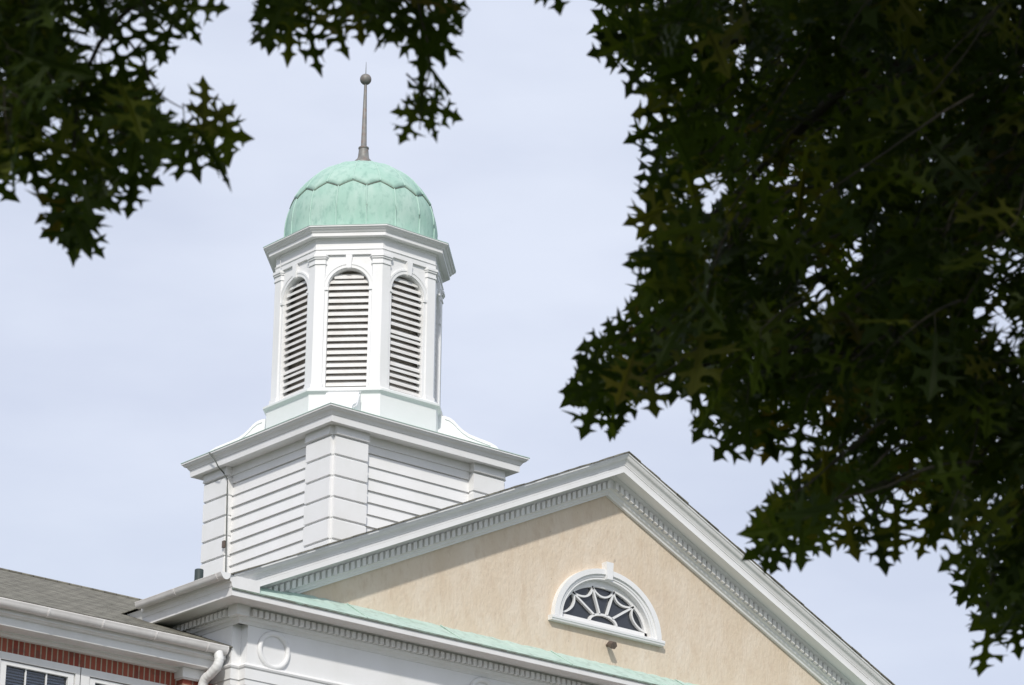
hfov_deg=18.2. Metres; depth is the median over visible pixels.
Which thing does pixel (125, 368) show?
sky
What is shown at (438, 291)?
louvred window
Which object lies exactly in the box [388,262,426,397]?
louvred window
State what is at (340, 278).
louvred window
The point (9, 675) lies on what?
window
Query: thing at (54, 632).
brick wing
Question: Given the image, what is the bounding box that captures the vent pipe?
[194,568,203,580]
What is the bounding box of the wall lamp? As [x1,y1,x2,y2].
[606,641,616,648]
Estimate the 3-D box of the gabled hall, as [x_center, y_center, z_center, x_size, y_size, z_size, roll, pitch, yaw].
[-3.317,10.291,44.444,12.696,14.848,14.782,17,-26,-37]
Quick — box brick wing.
[0,568,232,684]
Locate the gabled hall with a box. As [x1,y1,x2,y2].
[107,451,894,684]
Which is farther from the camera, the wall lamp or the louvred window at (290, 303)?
the louvred window at (290, 303)
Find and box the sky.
[0,0,1023,684]
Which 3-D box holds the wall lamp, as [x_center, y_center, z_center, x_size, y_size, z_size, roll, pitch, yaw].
[1.269,3.891,41.142,0.107,0.118,0.172,17,-26,-37]
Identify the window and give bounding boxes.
[0,651,80,684]
[80,667,165,684]
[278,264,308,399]
[287,303,290,393]
[322,254,371,386]
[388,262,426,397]
[434,282,440,402]
[548,562,664,646]
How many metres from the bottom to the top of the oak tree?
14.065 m
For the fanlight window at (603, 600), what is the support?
in the gabled hall
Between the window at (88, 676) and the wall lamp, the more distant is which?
the wall lamp
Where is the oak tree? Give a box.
[0,0,1023,676]
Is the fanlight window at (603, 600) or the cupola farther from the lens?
the cupola
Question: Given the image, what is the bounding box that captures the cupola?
[181,73,529,624]
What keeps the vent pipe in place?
on the gabled hall

